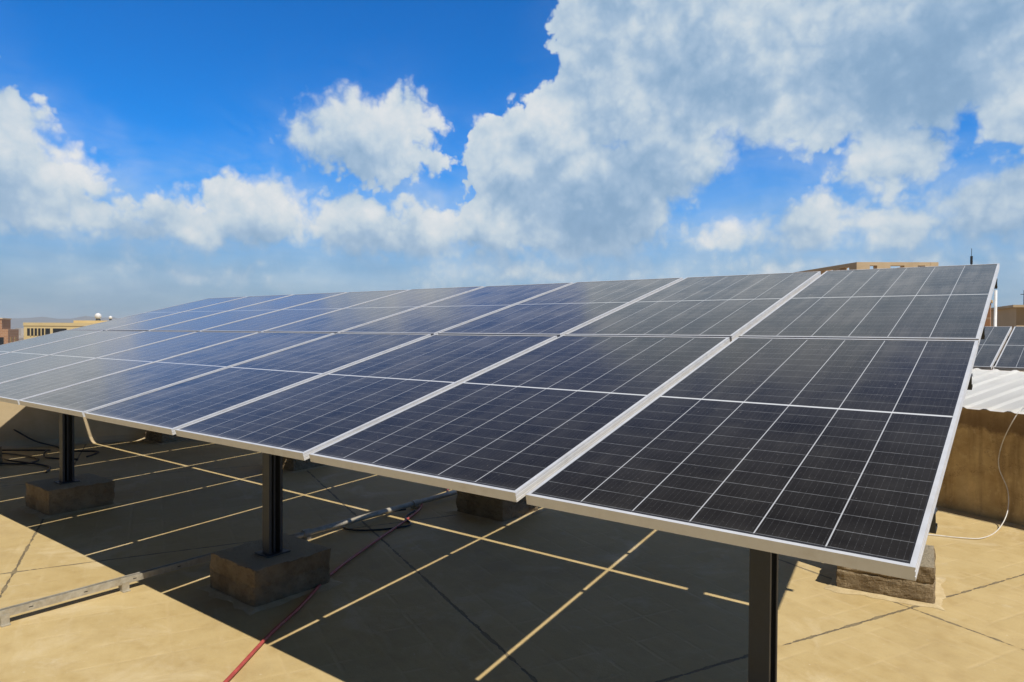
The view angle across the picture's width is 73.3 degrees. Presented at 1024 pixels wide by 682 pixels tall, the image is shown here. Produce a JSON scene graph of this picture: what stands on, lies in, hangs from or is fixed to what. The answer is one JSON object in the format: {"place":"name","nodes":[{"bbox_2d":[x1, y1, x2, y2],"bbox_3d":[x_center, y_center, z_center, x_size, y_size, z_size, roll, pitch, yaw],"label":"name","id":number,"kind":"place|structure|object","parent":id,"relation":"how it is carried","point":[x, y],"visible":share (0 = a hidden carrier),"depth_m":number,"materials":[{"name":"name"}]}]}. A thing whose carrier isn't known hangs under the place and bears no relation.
{"place":"outdoors","nodes":[
{"label":"outdoors","id":0,"kind":"place"},
{"bbox_2d":[0,318,18,344],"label":"brick house","id":1,"kind":"structure","parent":0,"point":[8,334],"depth_m":92.27,"materials":[{"name":"brown brick"}]},
{"bbox_2d":[0,337,3,344],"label":"window","id":2,"kind":"structure","parent":1,"relation":"in","point":[1,338],"depth_m":90.96,"materials":[{"name":"brown glass"}]},
{"bbox_2d":[23,320,104,339],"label":"yellow building","id":3,"kind":"structure","parent":0,"point":[32,330],"depth_m":120.26,"materials":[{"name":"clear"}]},
{"bbox_2d":[95,313,101,320],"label":"water tank","id":4,"kind":"object","parent":3,"relation":"on","point":[98,316],"visible":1,"depth_m":122.93,"materials":[{"name":"white paint"}]},
{"bbox_2d":[11,316,117,328],"bbox_3d":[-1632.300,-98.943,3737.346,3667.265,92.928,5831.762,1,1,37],"label":"hills","id":5,"kind":"structure","parent":0,"point":[17,322],"depth_m":3852.56,"materials":[{"name":"grey"}]},
{"bbox_2d":[0,0,1023,318],"label":"sky","id":6,"kind":"structure","parent":0,"point":[155,154],"materials":[{"name":"blue"}]},
{"bbox_2d":[793,262,938,274],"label":"stone building","id":7,"kind":"structure","parent":0,"point":[863,265],"depth_m":45.22,"materials":[{"name":"stone"}]},
{"bbox_2d":[981,300,992,369],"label":"brick pier","id":8,"kind":"structure","parent":0,"point":[988,321],"depth_m":13.43,"materials":[{"name":"brick"}]},
{"label":"city ground","id":9,"kind":"structure","parent":0,"visible":0},
{"bbox_2d":[15,328,23,335],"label":"house","id":10,"kind":"structure","parent":9,"relation":"on","point":[21,331],"depth_m":1261.61,"materials":[{"name":"white paint"}]},
{"bbox_2d":[0,440,1023,681],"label":"roof deck","id":11,"kind":"structure","parent":9,"relation":"on","point":[434,592],"depth_m":4.33,"materials":[{"name":"beige concrete"}]},
{"bbox_2d":[0,446,6,465],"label":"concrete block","id":12,"kind":"structure","parent":11,"relation":"on","point":[1,460],"depth_m":8.46,"materials":[{"name":"grey concrete"}]},
{"bbox_2d":[0,453,39,464],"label":"cable","id":13,"kind":"object","parent":11,"relation":"on","point":[19,455],"visible":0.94,"depth_m":8.78,"materials":[{"name":"black plastic"}]},
{"bbox_2d":[2,456,50,472],"bbox_3d":[-6.660,1.495,8.741,2.909,0.041,0.460,1,1,22],"label":"cable","id":14,"kind":"object","parent":11,"relation":"on","point":[48,470],"visible":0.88,"depth_m":8.46,"materials":[{"name":"black plastic"}]},
{"bbox_2d":[2,449,77,459],"bbox_3d":[-6.604,1.479,9.207,2.219,0.062,0.519,0,1,9],"label":"cable","id":15,"kind":"object","parent":11,"relation":"on","point":[45,450],"visible":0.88,"depth_m":9.33,"materials":[{"name":"black plastic"}]},
{"bbox_2d":[16,473,121,518],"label":"concrete block","id":16,"kind":"structure","parent":11,"relation":"on","point":[47,498],"depth_m":6.36,"materials":[{"name":"grey concrete"}]},
{"bbox_2d":[0,401,145,448],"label":"parapet wall","id":17,"kind":"structure","parent":11,"relation":"on","point":[40,425],"depth_m":9.83,"materials":[{"name":"beige paint"}]},
{"bbox_2d":[13,429,98,456],"bbox_3d":[-6.524,1.173,9.458,2.166,0.675,0.550,1,1,12],"label":"cable","id":18,"kind":"object","parent":17,"relation":"attached to","point":[96,451],"visible":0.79,"depth_m":9.66,"materials":[{"name":"black plastic"}]},
{"bbox_2d":[0,549,223,627],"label":"metal channel","id":19,"kind":"object","parent":11,"relation":"on","point":[121,583],"visible":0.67,"depth_m":4.31,"materials":[{"name":"metal"}]},
{"bbox_2d":[141,430,194,444],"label":"concrete block","id":20,"kind":"structure","parent":11,"relation":"on","point":[158,438],"depth_m":10.19,"materials":[{"name":"grey concrete"}]},
{"bbox_2d":[197,533,342,615],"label":"concrete block","id":21,"kind":"structure","parent":11,"relation":"on","point":[245,579],"depth_m":4.36,"materials":[{"name":"grey concrete"}]},
{"bbox_2d":[54,279,997,681],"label":"steel rack","id":22,"kind":"object","parent":21,"relation":"on","point":[762,655],"visible":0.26,"depth_m":2.59,"materials":[{"name":"grey metal"}]},
{"bbox_2d":[0,330,102,354],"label":"solar panel","id":23,"kind":"object","parent":22,"relation":"attached to","point":[34,342],"visible":0.74,"depth_m":8.84,"materials":[{"name":"glass"}]},
{"bbox_2d":[0,330,144,366],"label":"solar panel","id":24,"kind":"object","parent":22,"relation":"attached to","point":[49,349],"visible":0.81,"depth_m":7.98,"materials":[{"name":"glass"}]},
{"bbox_2d":[0,331,194,382],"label":"solar panel","id":25,"kind":"object","parent":22,"relation":"attached to","point":[14,371],"visible":0.88,"depth_m":7.09,"materials":[{"name":"glass"}]},
{"bbox_2d":[0,331,257,404],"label":"solar panel","id":26,"kind":"object","parent":22,"relation":"attached to","point":[15,391],"visible":0.89,"depth_m":6.19,"materials":[{"name":"glass"}]},
{"bbox_2d":[70,297,243,330],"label":"solar panel","id":27,"kind":"object","parent":22,"relation":"attached to","point":[123,321],"visible":0.79,"depth_m":9.98,"materials":[{"name":"glass"}]},
{"bbox_2d":[19,332,334,416],"bbox_3d":[-2.626,0.204,5.614,1.134,0.037,2.083,1,15,37],"label":"solar panel","id":28,"kind":"object","parent":22,"relation":"attached to","point":[80,399],"visible":0.9,"depth_m":5.39,"materials":[{"name":"glass"}]},
{"bbox_2d":[107,294,293,330],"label":"solar panel","id":29,"kind":"object","parent":22,"relation":"attached to","point":[167,320],"visible":0.76,"depth_m":9.24,"materials":[{"name":"glass"}]},
{"bbox_2d":[150,292,346,331],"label":"solar panel","id":30,"kind":"object","parent":22,"relation":"attached to","point":[218,319],"visible":0.77,"depth_m":8.53,"materials":[{"name":"glass"}]},
{"bbox_2d":[84,333,430,434],"bbox_3d":[-1.693,0.222,4.898,1.134,0.037,2.083,1,15,37],"label":"solar panel","id":31,"kind":"object","parent":22,"relation":"attached to","point":[170,410],"visible":0.88,"depth_m":4.65,"materials":[{"name":"glass"}]},
{"bbox_2d":[202,290,407,332],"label":"solar panel","id":32,"kind":"object","parent":22,"relation":"attached to","point":[271,320],"visible":0.73,"depth_m":7.80,"materials":[{"name":"glass"}]},
{"bbox_2d":[175,334,556,460],"bbox_3d":[-0.758,0.240,4.185,1.134,0.036,2.083,1,15,37],"label":"solar panel","id":33,"kind":"object","parent":22,"relation":"attached to","point":[302,421],"visible":0.94,"depth_m":3.90,"materials":[{"name":"glass"}]},
{"bbox_2d":[264,286,483,333],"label":"solar panel","id":34,"kind":"object","parent":22,"relation":"attached to","point":[344,319],"visible":0.75,"depth_m":7.07,"materials":[{"name":"glass"}]},
{"bbox_2d":[340,283,572,335],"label":"solar panel","id":35,"kind":"object","parent":22,"relation":"attached to","point":[436,318],"visible":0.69,"depth_m":6.35,"materials":[{"name":"glass"}]},
{"bbox_2d":[309,335,729,501],"bbox_3d":[0.177,0.254,3.472,1.134,0.037,2.082,1,15,37],"label":"solar panel","id":36,"kind":"object","parent":22,"relation":"attached to","point":[517,428],"visible":0.98,"depth_m":3.13,"materials":[{"name":"glass"}]},
{"bbox_2d":[438,278,682,337],"bbox_3d":[0.492,-0.302,5.809,1.134,0.035,2.082,1,15,37],"label":"solar panel","id":37,"kind":"object","parent":22,"relation":"attached to","point":[559,312],"visible":0.84,"depth_m":5.61,"materials":[{"name":"glass"}]},
{"bbox_2d":[565,271,820,341],"bbox_3d":[1.425,-0.286,5.095,1.134,0.036,2.082,1,15,37],"label":"solar panel","id":38,"kind":"object","parent":22,"relation":"attached to","point":[732,307],"visible":0.85,"depth_m":4.87,"materials":[{"name":"glass"}]},
{"bbox_2d":[525,337,977,580],"bbox_3d":[1.112,0.272,2.758,1.134,0.037,2.082,1,16,37],"label":"solar panel","id":39,"kind":"object","parent":22,"relation":"attached to","point":[831,451],"visible":1,"depth_m":2.35,"materials":[{"name":"glass"}]},
{"bbox_2d":[739,263,999,345],"bbox_3d":[2.360,-0.269,4.380,1.134,0.037,2.083,1,15,37],"label":"solar panel","id":40,"kind":"object","parent":22,"relation":"attached to","point":[952,302],"visible":0.85,"depth_m":4.13,"materials":[{"name":"glass"}]},
{"bbox_2d":[259,457,329,473],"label":"concrete block","id":41,"kind":"structure","parent":11,"relation":"on","point":[291,465],"depth_m":8.22,"materials":[{"name":"grey concrete"}]},
{"bbox_2d":[223,488,448,681],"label":"cable","id":42,"kind":"object","parent":11,"relation":"on","point":[260,644],"visible":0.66,"depth_m":4.15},
{"bbox_2d":[289,490,456,540],"bbox_3d":[-1.123,1.548,6.244,0.080,0.081,2.070,1,1,37],"label":"conduit","id":43,"kind":"object","parent":11,"relation":"on","point":[305,534],"visible":0.78,"depth_m":6.04,"materials":[{"name":"metal"}]},
{"bbox_2d":[343,509,415,530],"bbox_3d":[-1.142,1.572,6.039,0.690,0.037,0.511,0,1,-21],"label":"cable","id":44,"kind":"object","parent":11,"relation":"on","point":[407,515],"visible":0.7,"depth_m":5.80,"materials":[{"name":"black plastic"}]},
{"bbox_2d":[445,490,544,525],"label":"concrete block","id":45,"kind":"structure","parent":11,"relation":"on","point":[491,509],"depth_m":6.20,"materials":[{"name":"grey concrete"}]},
{"bbox_2d":[824,545,945,610],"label":"concrete block","id":46,"kind":"structure","parent":11,"relation":"on","point":[925,589],"depth_m":4.40,"materials":[{"name":"grey concrete"}]},
{"bbox_2d":[936,368,1023,525],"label":"shed","id":47,"kind":"structure","parent":11,"relation":"on","point":[973,483],"depth_m":6.37,"materials":[{"name":"brown paint"}]},
{"bbox_2d":[928,406,1023,538],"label":"cable","id":48,"kind":"object","parent":47,"relation":"hanging from","point":[1006,487],"visible":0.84,"depth_m":6.02,"materials":[{"name":"rubber"}]},
{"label":"steel rack","id":49,"kind":"object","parent":11,"relation":"on","visible":0},
{"bbox_2d":[973,327,1011,369],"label":"solar panel","id":50,"kind":"object","parent":49,"relation":"on","point":[991,344],"visible":0.34,"depth_m":8.79,"materials":[{"name":"glass"}]},
{"bbox_2d":[994,327,1023,370],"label":"solar panel","id":51,"kind":"object","parent":49,"relation":"on","point":[1011,357],"visible":0.85,"depth_m":8.37,"materials":[{"name":"glass"}]},
{"bbox_2d":[970,248,972,264],"bbox_3d":[26.655,4.917,40.163,0.123,20.600,0.140,1,1,37],"label":"antenna","id":52,"kind":"object","parent":9,"relation":"on","point":[971,259],"visible":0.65,"depth_m":39.98,"materials":[{"name":"black plastic"}]},
{"bbox_2d":[993,290,996,368],"bbox_3d":[9.087,7.291,13.127,0.050,16.500,0.049,1,1,37],"label":"vent pipe","id":53,"kind":"object","parent":9,"relation":"on","point":[995,308],"visible":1,"depth_m":12.98,"materials":[{"name":"white paint"}]},
{"bbox_2d":[991,305,1023,371],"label":"rooftop room","id":54,"kind":"object","parent":9,"relation":"on","point":[1012,316],"visible":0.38,"depth_m":16.89,"materials":[{"name":"stone"}]}
]}

